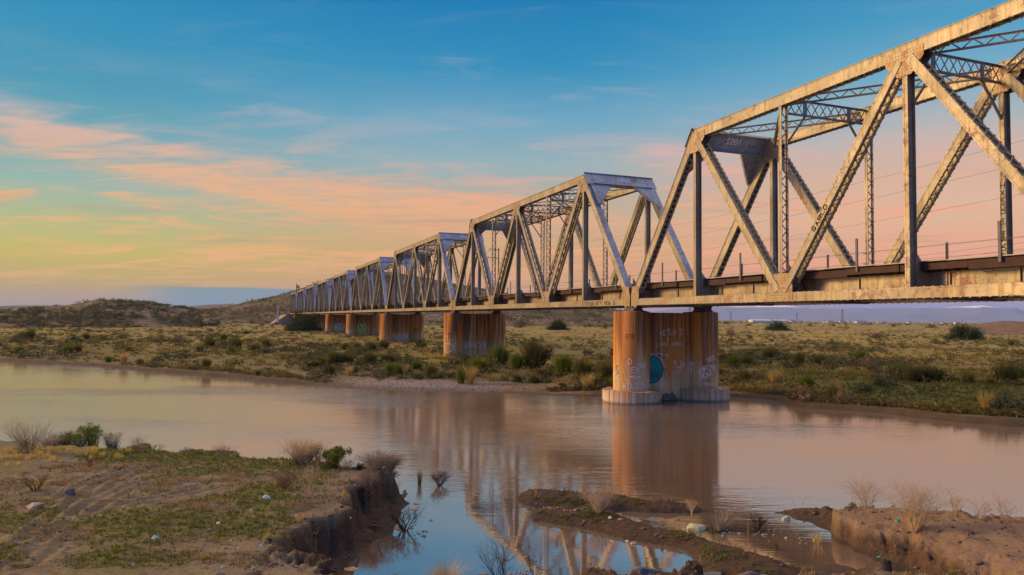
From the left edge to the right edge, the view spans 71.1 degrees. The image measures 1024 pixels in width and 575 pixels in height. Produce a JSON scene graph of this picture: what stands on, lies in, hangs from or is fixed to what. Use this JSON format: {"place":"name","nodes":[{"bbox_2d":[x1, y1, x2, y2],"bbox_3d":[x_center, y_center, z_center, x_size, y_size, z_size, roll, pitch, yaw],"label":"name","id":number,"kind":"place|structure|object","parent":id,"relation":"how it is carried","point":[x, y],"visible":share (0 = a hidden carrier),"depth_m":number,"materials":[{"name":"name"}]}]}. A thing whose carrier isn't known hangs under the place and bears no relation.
{"place":"outdoors","nodes":[
{"label":"outdoors","id":0,"kind":"place"},
{"bbox_2d":[0,300,199,327],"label":"hill","id":1,"kind":"structure","parent":0,"point":[149,319],"depth_m":284.86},
{"bbox_2d":[0,304,234,309],"bbox_3d":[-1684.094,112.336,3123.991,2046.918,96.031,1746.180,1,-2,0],"label":"distant hills","id":2,"kind":"structure","parent":0,"point":[199,306],"depth_m":3018.50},
{"bbox_2d":[199,271,619,326],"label":"hill","id":3,"kind":"structure","parent":0,"point":[566,314],"depth_m":473.39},
{"bbox_2d":[0,270,622,327],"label":"hill scrub","id":4,"kind":"object","parent":3,"relation":"on","point":[65,316],"visible":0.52,"depth_m":293.40,"materials":[{"name":"green plant"}]},
{"bbox_2d":[0,361,1023,574],"bbox_3d":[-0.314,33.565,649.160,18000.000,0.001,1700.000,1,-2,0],"label":"water","id":5,"kind":"structure","parent":0,"point":[495,455],"depth_m":32.57,"materials":[{"name":"brown liquid"}]},
{"bbox_2d":[387,501,428,530],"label":"bare twigs","id":6,"kind":"object","parent":5,"relation":"on","point":[401,526],"visible":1,"depth_m":19.89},
{"bbox_2d":[428,468,451,485],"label":"water plant","id":7,"kind":"object","parent":5,"relation":"on","point":[437,481],"visible":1,"depth_m":25.34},
{"bbox_2d":[414,556,471,574],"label":"grass clump","id":8,"kind":"object","parent":5,"relation":"on","point":[439,570],"visible":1,"depth_m":15.88,"materials":[{"name":"plant"}]},
{"bbox_2d":[474,533,535,574],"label":"charred bush","id":9,"kind":"object","parent":5,"relation":"on","point":[502,563],"visible":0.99,"depth_m":15.97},
{"bbox_2d":[406,502,823,574],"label":"floating debris","id":10,"kind":"object","parent":5,"relation":"on","point":[522,573],"visible":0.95,"depth_m":19.86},
{"bbox_2d":[602,311,729,404],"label":"bridge pier","id":11,"kind":"structure","parent":5,"relation":"in","point":[658,358],"depth_m":52.46,"materials":[{"name":"concrete"}]},
{"bbox_2d":[452,172,699,313],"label":"truss span","id":12,"kind":"object","parent":11,"relation":"on","point":[593,188],"visible":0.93,"depth_m":66.74,"materials":[{"name":"paint"}]},
{"bbox_2d":[629,0,1023,311],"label":"truss span","id":13,"kind":"object","parent":11,"relation":"on","point":[914,278],"visible":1,"depth_m":35.32,"materials":[{"name":"paint"}]},
{"bbox_2d":[0,320,1023,574],"bbox_3d":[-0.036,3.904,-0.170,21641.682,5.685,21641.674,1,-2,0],"label":"ground","id":14,"kind":"structure","parent":0,"point":[354,538],"depth_m":19.72,"materials":[{"name":"soil"}]},
{"bbox_2d":[0,414,54,452],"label":"dry weed","id":15,"kind":"object","parent":14,"relation":"on","point":[24,443],"visible":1,"depth_m":24.22,"materials":[{"name":"plant"}]},
{"bbox_2d":[21,328,41,338],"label":"shrub","id":16,"kind":"object","parent":14,"relation":"on","point":[29,334],"visible":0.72,"depth_m":131.66,"materials":[{"name":"green plant"}]},
{"bbox_2d":[26,502,44,508],"bbox_3d":[-11.498,5.283,17.311,0.368,0.210,0.360,-1,-3,36],"label":"boulder","id":17,"kind":"object","parent":14,"relation":"on","point":[34,505],"visible":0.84,"depth_m":17.22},
{"bbox_2d":[12,471,60,491],"bbox_3d":[-12.647,5.131,18.932,1.025,0.532,1.004,1,-2,0],"label":"twig bush","id":18,"kind":"object","parent":14,"relation":"on","point":[33,481],"visible":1,"depth_m":18.88,"materials":[{"name":"brown plant"}]},
{"bbox_2d":[30,428,68,446],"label":"dry weed","id":19,"kind":"object","parent":14,"relation":"on","point":[47,440],"visible":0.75,"depth_m":31.32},
{"bbox_2d":[57,428,98,446],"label":"green bush","id":20,"kind":"object","parent":14,"relation":"on","point":[80,441],"visible":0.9,"depth_m":31.64,"materials":[{"name":"green plant"}]},
{"bbox_2d":[74,422,106,446],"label":"green bush","id":21,"kind":"object","parent":14,"relation":"on","point":[94,439],"visible":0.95,"depth_m":31.92,"materials":[{"name":"green plant"}]},
{"bbox_2d":[97,430,125,448],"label":"dry weed","id":22,"kind":"object","parent":14,"relation":"on","point":[111,445],"visible":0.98,"depth_m":31.45,"materials":[{"name":"brown plant"}]},
{"bbox_2d":[126,435,147,451],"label":"dry weed","id":23,"kind":"object","parent":14,"relation":"on","point":[138,445],"visible":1,"depth_m":24.95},
{"bbox_2d":[210,443,238,456],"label":"dry weed","id":24,"kind":"object","parent":14,"relation":"on","point":[219,452],"visible":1,"depth_m":24.48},
{"bbox_2d":[270,315,293,324],"bbox_3d":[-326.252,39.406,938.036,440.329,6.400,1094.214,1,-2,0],"label":"railway embankment","id":25,"kind":"structure","parent":14,"relation":"on","point":[283,318],"depth_m":394.81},
{"bbox_2d":[272,468,302,488],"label":"twig bush","id":26,"kind":"object","parent":14,"relation":"on","point":[283,481],"visible":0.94,"depth_m":19.55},
{"bbox_2d":[282,308,324,330],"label":"tree","id":27,"kind":"object","parent":14,"relation":"on","point":[303,324],"visible":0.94,"depth_m":245.41,"materials":[{"name":"green plant"}]},
{"bbox_2d":[274,436,336,465],"bbox_3d":[-6.859,5.330,23.439,1.941,0.933,1.935,0,-2,11],"label":"dry weed","id":28,"kind":"object","parent":14,"relation":"on","point":[298,454],"visible":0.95,"depth_m":23.27,"materials":[{"name":"plant"}]},
{"bbox_2d":[288,455,323,496],"bbox_3d":[-5.462,4.872,18.812,1.094,1.317,1.324,1,-2,0],"label":"twig bush","id":29,"kind":"object","parent":14,"relation":"on","point":[309,483],"visible":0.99,"depth_m":18.83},
{"bbox_2d":[315,315,325,329],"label":"bridge pier","id":30,"kind":"structure","parent":14,"relation":"on","point":[322,319],"depth_m":267.62,"materials":[{"name":"concrete"}]},
{"bbox_2d":[304,284,330,314],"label":"truss span","id":31,"kind":"object","parent":30,"relation":"on","point":[312,289],"visible":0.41,"depth_m":288.39,"materials":[{"name":"metal"}]},
{"bbox_2d":[314,279,349,314],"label":"truss span","id":32,"kind":"object","parent":30,"relation":"on","point":[325,285],"visible":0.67,"depth_m":244.33,"materials":[{"name":"metal"}]},
{"bbox_2d":[315,444,352,469],"bbox_3d":[-5.723,5.438,22.887,1.232,0.768,0.887,1,-2,0],"label":"green bush","id":33,"kind":"object","parent":14,"relation":"on","point":[335,453],"visible":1,"depth_m":22.84,"materials":[{"name":"green plant"}]},
{"bbox_2d":[325,349,345,363],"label":"shrub","id":34,"kind":"object","parent":14,"relation":"on","point":[334,356],"visible":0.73,"depth_m":75.98,"materials":[{"name":"green plant"}]},
{"bbox_2d":[325,314,345,332],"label":"bridge pier","id":35,"kind":"structure","parent":14,"relation":"on","point":[334,323],"depth_m":224.35,"materials":[{"name":"concrete"}]},
{"bbox_2d":[338,352,359,363],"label":"shrub","id":36,"kind":"object","parent":14,"relation":"on","point":[343,359],"visible":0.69,"depth_m":76.25,"materials":[{"name":"green plant"}]},
{"bbox_2d":[346,314,379,335],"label":"bridge pier","id":37,"kind":"structure","parent":14,"relation":"on","point":[361,324],"depth_m":181.78,"materials":[{"name":"concrete"}]},
{"bbox_2d":[329,270,374,313],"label":"truss span","id":38,"kind":"object","parent":37,"relation":"on","point":[348,277],"visible":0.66,"depth_m":199.65,"materials":[{"name":"metal"}]},
{"bbox_2d":[353,466,383,493],"bbox_3d":[-4.208,5.621,21.038,0.972,0.771,0.979,1,-2,0],"label":"dead brush","id":39,"kind":"object","parent":14,"relation":"on","point":[369,482],"visible":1,"depth_m":21.00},
{"bbox_2d":[360,350,377,363],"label":"shrub","id":40,"kind":"object","parent":14,"relation":"on","point":[366,356],"visible":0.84,"depth_m":79.96,"materials":[{"name":"green plant"}]},
{"bbox_2d":[350,444,408,475],"bbox_3d":[-4.232,5.336,22.435,1.497,1.088,1.746,3,-3,-41],"label":"dead brush","id":41,"kind":"object","parent":14,"relation":"on","point":[373,461],"visible":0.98,"depth_m":22.25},
{"bbox_2d":[378,352,397,362],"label":"shrub","id":42,"kind":"object","parent":14,"relation":"on","point":[391,358],"visible":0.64,"depth_m":80.85,"materials":[{"name":"green plant"}]},
{"bbox_2d":[381,361,402,374],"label":"shrub","id":43,"kind":"object","parent":14,"relation":"on","point":[389,367],"visible":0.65,"depth_m":68.42,"materials":[{"name":"green plant"}]},
{"bbox_2d":[381,448,406,470],"bbox_3d":[-3.862,5.561,23.058,1.073,0.776,1.029,2,-3,-23],"label":"dead brush","id":44,"kind":"object","parent":14,"relation":"on","point":[397,460],"visible":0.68,"depth_m":23.04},
{"bbox_2d":[379,314,423,342],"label":"bridge pier","id":45,"kind":"structure","parent":14,"relation":"on","point":[400,327],"depth_m":138.79,"materials":[{"name":"concrete"}]},
{"bbox_2d":[351,257,417,313],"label":"truss span","id":46,"kind":"object","parent":45,"relation":"on","point":[380,267],"visible":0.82,"depth_m":157.34,"materials":[{"name":"metal"}]},
{"bbox_2d":[410,358,423,370],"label":"shrub","id":47,"kind":"object","parent":14,"relation":"on","point":[416,364],"visible":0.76,"depth_m":71.17,"materials":[{"name":"green plant"}]},
{"bbox_2d":[296,370,548,392],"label":"gravel","id":48,"kind":"structure","parent":14,"relation":"on","point":[483,385],"depth_m":61.73,"materials":[{"name":"gravel"}]},
{"bbox_2d":[420,363,439,376],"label":"shrub","id":49,"kind":"object","parent":14,"relation":"on","point":[431,370],"visible":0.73,"depth_m":65.59,"materials":[{"name":"green plant"}]},
{"bbox_2d":[447,354,466,365],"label":"shrub","id":50,"kind":"object","parent":14,"relation":"on","point":[456,361],"visible":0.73,"depth_m":78.26,"materials":[{"name":"green plant"}]},
{"bbox_2d":[453,366,467,383],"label":"shrub","id":51,"kind":"object","parent":14,"relation":"on","point":[459,374],"visible":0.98,"depth_m":62.19,"materials":[{"name":"green plant"}]},
{"bbox_2d":[0,458,925,574],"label":"dry stubble","id":52,"kind":"object","parent":14,"relation":"on","point":[63,482],"visible":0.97,"depth_m":18.09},
{"bbox_2d":[459,363,476,383],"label":"shrub","id":53,"kind":"object","parent":14,"relation":"on","point":[470,376],"visible":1,"depth_m":61.90,"materials":[{"name":"plant"}]},
{"bbox_2d":[0,457,947,574],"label":"pebbles","id":54,"kind":"object","parent":14,"relation":"on","point":[330,559],"visible":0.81,"depth_m":17.86,"materials":[{"name":"stone"}]},
{"bbox_2d":[443,313,505,356],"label":"bridge pier","id":55,"kind":"structure","parent":14,"relation":"on","point":[472,334],"depth_m":95.63,"materials":[{"name":"concrete"}]},
{"bbox_2d":[385,232,494,313],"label":"truss span","id":56,"kind":"object","parent":55,"relation":"on","point":[445,241],"visible":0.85,"depth_m":113.59,"materials":[{"name":"metal"}]},
{"bbox_2d":[466,357,487,370],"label":"shrub","id":57,"kind":"object","parent":14,"relation":"on","point":[480,363],"visible":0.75,"depth_m":69.91,"materials":[{"name":"green plant"}]},
{"bbox_2d":[0,442,958,574],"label":"short grass","id":58,"kind":"structure","parent":14,"relation":"on","point":[194,519],"depth_m":17.11,"materials":[{"name":"plant"}]},
{"bbox_2d":[487,343,512,364],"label":"shrub","id":59,"kind":"object","parent":14,"relation":"on","point":[500,354],"visible":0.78,"depth_m":79.72,"materials":[{"name":"green plant"}]},
{"bbox_2d":[0,322,1023,387],"bbox_3d":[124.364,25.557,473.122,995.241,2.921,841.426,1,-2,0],"label":"scrub","id":60,"kind":"object","parent":14,"relation":"on","point":[829,363],"visible":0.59,"depth_m":100.03,"materials":[{"name":"green plant"}]},
{"bbox_2d":[0,324,1023,405],"bbox_3d":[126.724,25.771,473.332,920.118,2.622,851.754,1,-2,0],"label":"dry grass","id":61,"kind":"structure","parent":14,"relation":"on","point":[753,365],"depth_m":88.10,"materials":[{"name":"plant"}]},
{"bbox_2d":[507,352,525,368],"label":"shrub","id":62,"kind":"object","parent":14,"relation":"on","point":[516,360],"visible":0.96,"depth_m":73.16,"materials":[{"name":"green plant"}]},
{"bbox_2d":[508,337,557,368],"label":"shrub","id":63,"kind":"object","parent":14,"relation":"on","point":[535,355],"visible":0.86,"depth_m":73.68,"materials":[{"name":"green plant"}]},
{"bbox_2d":[527,373,542,382],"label":"shrub","id":64,"kind":"object","parent":14,"relation":"on","point":[534,378],"visible":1,"depth_m":63.09,"materials":[{"name":"green plant"}]},
{"bbox_2d":[544,318,570,329],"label":"shrub","id":65,"kind":"object","parent":14,"relation":"on","point":[557,324],"visible":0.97,"depth_m":308.24,"materials":[{"name":"green plant"}]},
{"bbox_2d":[547,352,578,372],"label":"shrub","id":66,"kind":"object","parent":14,"relation":"on","point":[563,364],"visible":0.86,"depth_m":67.17,"materials":[{"name":"green plant"}]},
{"bbox_2d":[112,446,1023,574],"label":"clods","id":67,"kind":"object","parent":14,"relation":"on","point":[662,537],"visible":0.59,"depth_m":18.06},
{"bbox_2d":[119,361,1023,417],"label":"shore weeds","id":68,"kind":"object","parent":14,"relation":"on","point":[937,407],"visible":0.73,"depth_m":49.20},
{"bbox_2d":[569,358,596,377],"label":"shrub","id":69,"kind":"object","parent":14,"relation":"on","point":[584,367],"visible":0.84,"depth_m":63.39,"materials":[{"name":"green plant"}]},
{"bbox_2d":[200,319,972,325],"bbox_3d":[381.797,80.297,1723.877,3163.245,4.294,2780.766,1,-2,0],"label":"treeline","id":70,"kind":"object","parent":14,"relation":"on","point":[719,322],"visible":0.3,"depth_m":1203.93,"materials":[{"name":"green plant"}]},
{"bbox_2d":[578,371,595,387],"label":"shrub","id":71,"kind":"object","parent":14,"relation":"on","point":[587,381],"visible":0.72,"depth_m":57.40,"materials":[{"name":"plant"}]},
{"bbox_2d":[577,482,622,513],"bbox_3d":[2.555,6.212,21.162,1.450,0.945,1.352,2,-3,-29],"label":"twig bush","id":72,"kind":"object","parent":14,"relation":"on","point":[595,496],"visible":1,"depth_m":21.10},
{"bbox_2d":[593,360,612,378],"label":"shrub","id":73,"kind":"object","parent":14,"relation":"on","point":[605,369],"visible":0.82,"depth_m":61.57,"materials":[{"name":"green plant"}]},
{"bbox_2d":[627,566,661,574],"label":"boulder","id":74,"kind":"object","parent":14,"relation":"on","point":[645,570],"visible":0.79,"depth_m":15.60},
{"bbox_2d":[687,523,705,531],"bbox_3d":[5.239,6.855,20.344,0.526,0.312,0.430,1,-2,0],"label":"boulder","id":75,"kind":"object","parent":14,"relation":"on","point":[695,527],"visible":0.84,"depth_m":20.21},
{"bbox_2d":[707,506,737,531],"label":"grass clump","id":76,"kind":"object","parent":14,"relation":"on","point":[720,524],"visible":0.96,"depth_m":20.14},
{"bbox_2d":[725,354,744,366],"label":"shrub","id":77,"kind":"object","parent":14,"relation":"on","point":[732,360],"visible":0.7,"depth_m":73.48,"materials":[{"name":"green plant"}]},
{"bbox_2d":[732,369,756,379],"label":"shrub","id":78,"kind":"object","parent":14,"relation":"on","point":[745,374],"visible":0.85,"depth_m":61.75,"materials":[{"name":"green plant"}]},
{"bbox_2d":[738,353,753,364],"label":"shrub","id":79,"kind":"object","parent":14,"relation":"on","point":[747,359],"visible":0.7,"depth_m":76.34,"materials":[{"name":"green plant"}]},
{"bbox_2d":[743,508,768,530],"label":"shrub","id":80,"kind":"object","parent":14,"relation":"on","point":[760,524],"visible":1,"depth_m":20.13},
{"bbox_2d":[760,346,776,357],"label":"shrub","id":81,"kind":"object","parent":14,"relation":"on","point":[770,352],"visible":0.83,"depth_m":91.68,"materials":[{"name":"green plant"}]},
{"bbox_2d":[766,368,787,382],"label":"shrub","id":82,"kind":"object","parent":14,"relation":"on","point":[773,377],"visible":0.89,"depth_m":59.75,"materials":[{"name":"plant"}]},
{"bbox_2d":[762,318,795,330],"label":"tree","id":83,"kind":"object","parent":14,"relation":"on","point":[777,325],"visible":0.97,"depth_m":346.77,"materials":[{"name":"green plant"}]},
{"bbox_2d":[789,350,806,363],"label":"shrub","id":84,"kind":"object","parent":14,"relation":"on","point":[797,358],"visible":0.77,"depth_m":78.17,"materials":[{"name":"green plant"}]},
{"bbox_2d":[782,376,819,400],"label":"shrub","id":85,"kind":"object","parent":14,"relation":"on","point":[802,393],"visible":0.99,"depth_m":50.31,"materials":[{"name":"beige plant"}]},
{"bbox_2d":[794,374,816,387],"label":"shrub","id":86,"kind":"object","parent":14,"relation":"on","point":[807,379],"visible":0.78,"depth_m":56.02,"materials":[{"name":"green plant"}]},
{"bbox_2d":[812,353,833,363],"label":"shrub","id":87,"kind":"object","parent":14,"relation":"on","point":[819,358],"visible":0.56,"depth_m":77.96,"materials":[{"name":"green plant"}]},
{"bbox_2d":[820,377,845,392],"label":"shrub","id":88,"kind":"object","parent":14,"relation":"on","point":[833,385],"visible":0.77,"depth_m":52.75,"materials":[{"name":"plant"}]},
{"bbox_2d":[853,349,868,359],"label":"shrub","id":89,"kind":"object","parent":14,"relation":"on","point":[860,354],"visible":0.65,"depth_m":86.47,"materials":[{"name":"green plant"}]},
{"bbox_2d":[830,468,892,505],"bbox_3d":[10.811,6.362,22.229,2.081,1.326,1.933,1,-2,0],"label":"twig bush","id":90,"kind":"object","parent":14,"relation":"on","point":[862,500],"visible":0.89,"depth_m":22.23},
{"bbox_2d":[853,382,873,390],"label":"shrub","id":91,"kind":"object","parent":14,"relation":"on","point":[868,386],"visible":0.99,"depth_m":53.16,"materials":[{"name":"green plant"}]},
{"bbox_2d":[869,370,899,386],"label":"shrub","id":92,"kind":"object","parent":14,"relation":"on","point":[880,381],"visible":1,"depth_m":55.02,"materials":[{"name":"green plant"}]},
{"bbox_2d":[878,364,905,379],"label":"shrub","id":93,"kind":"object","parent":14,"relation":"on","point":[895,373],"visible":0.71,"depth_m":59.45,"materials":[{"name":"green plant"}]},
{"bbox_2d":[884,359,913,377],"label":"shrub","id":94,"kind":"object","parent":14,"relation":"on","point":[895,366],"visible":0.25,"depth_m":60.50,"materials":[{"name":"green plant"}]},
{"bbox_2d":[853,468,967,533],"bbox_3d":[10.337,5.412,18.114,2.535,1.621,2.518,2,-3,-34],"label":"twig bush","id":95,"kind":"object","parent":14,"relation":"on","point":[916,527],"visible":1,"depth_m":18.09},
{"bbox_2d":[900,363,925,381],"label":"shrub","id":96,"kind":"object","parent":14,"relation":"on","point":[912,373],"visible":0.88,"depth_m":57.28,"materials":[{"name":"green plant"}]},
{"bbox_2d":[913,363,948,381],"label":"shrub","id":97,"kind":"object","parent":14,"relation":"on","point":[933,371],"visible":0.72,"depth_m":57.28,"materials":[{"name":"green plant"}]},
{"bbox_2d":[943,491,972,516],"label":"twig bush","id":98,"kind":"object","parent":14,"relation":"on","point":[957,509],"visible":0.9,"depth_m":19.30,"materials":[{"name":"plant"}]},
{"bbox_2d":[938,321,986,339],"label":"tree","id":99,"kind":"object","parent":14,"relation":"on","point":[962,332],"visible":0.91,"depth_m":199.03,"materials":[{"name":"green plant"}]},
{"bbox_2d":[960,371,975,383],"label":"shrub","id":100,"kind":"object","parent":14,"relation":"on","point":[968,377],"visible":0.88,"depth_m":55.09,"materials":[{"name":"green plant"}]},
{"bbox_2d":[966,495,997,519],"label":"twig bush","id":101,"kind":"object","parent":14,"relation":"on","point":[987,510],"visible":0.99,"depth_m":19.03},
{"bbox_2d":[970,388,996,408],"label":"shrub","id":102,"kind":"object","parent":14,"relation":"on","point":[984,401],"visible":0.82,"depth_m":45.13,"materials":[{"name":"plant"}]},
{"bbox_2d":[972,321,1023,334],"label":"spoil mound","id":103,"kind":"object","parent":14,"relation":"on","point":[1007,327],"visible":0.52,"depth_m":306.33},
{"bbox_2d":[978,389,1023,410],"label":"shrub","id":104,"kind":"object","parent":14,"relation":"on","point":[1010,404],"visible":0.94,"depth_m":44.56,"materials":[{"name":"green plant"}]},
{"bbox_2d":[983,489,1020,521],"bbox_3d":[12.998,5.784,18.948,0.994,0.962,0.626,-1,-3,28],"label":"twig bush","id":105,"kind":"object","parent":14,"relation":"on","point":[999,503],"visible":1,"depth_m":18.95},
{"bbox_2d":[988,360,1020,382],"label":"shrub","id":106,"kind":"object","parent":14,"relation":"on","point":[1002,372],"visible":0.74,"depth_m":55.20,"materials":[{"name":"green plant"}]},
{"bbox_2d":[0,0,1023,311],"label":"sky","id":107,"kind":"structure","parent":0,"point":[174,152],"materials":[{"name":"blue"}]},
{"bbox_2d":[650,305,1023,320],"bbox_3d":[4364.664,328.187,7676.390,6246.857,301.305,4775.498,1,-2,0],"label":"mountain range","id":108,"kind":"structure","parent":0,"point":[742,313],"depth_m":7958.31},
{"bbox_2d":[726,369,1023,415],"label":"meadow grass","id":109,"kind":"structure","parent":0,"point":[992,387],"depth_m":52.57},
{"bbox_2d":[763,312,1023,322],"bbox_3d":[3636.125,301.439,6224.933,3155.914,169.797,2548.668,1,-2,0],"label":"foothills","id":110,"kind":"structure","parent":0,"point":[917,317],"depth_m":6110.13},
{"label":"bridge pier","id":111,"kind":"object","parent":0,"visible":0},
{"bbox_2d":[290,292,308,314],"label":"truss span","id":112,"kind":"object","parent":111,"relation":"on","point":[293,305],"visible":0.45,"depth_m":371.97,"materials":[{"name":"metal"}]},
{"bbox_2d":[296,289,318,314],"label":"truss span","id":113,"kind":"object","parent":111,"relation":"on","point":[301,293],"visible":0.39,"depth_m":330.02,"materials":[{"name":"metal"}]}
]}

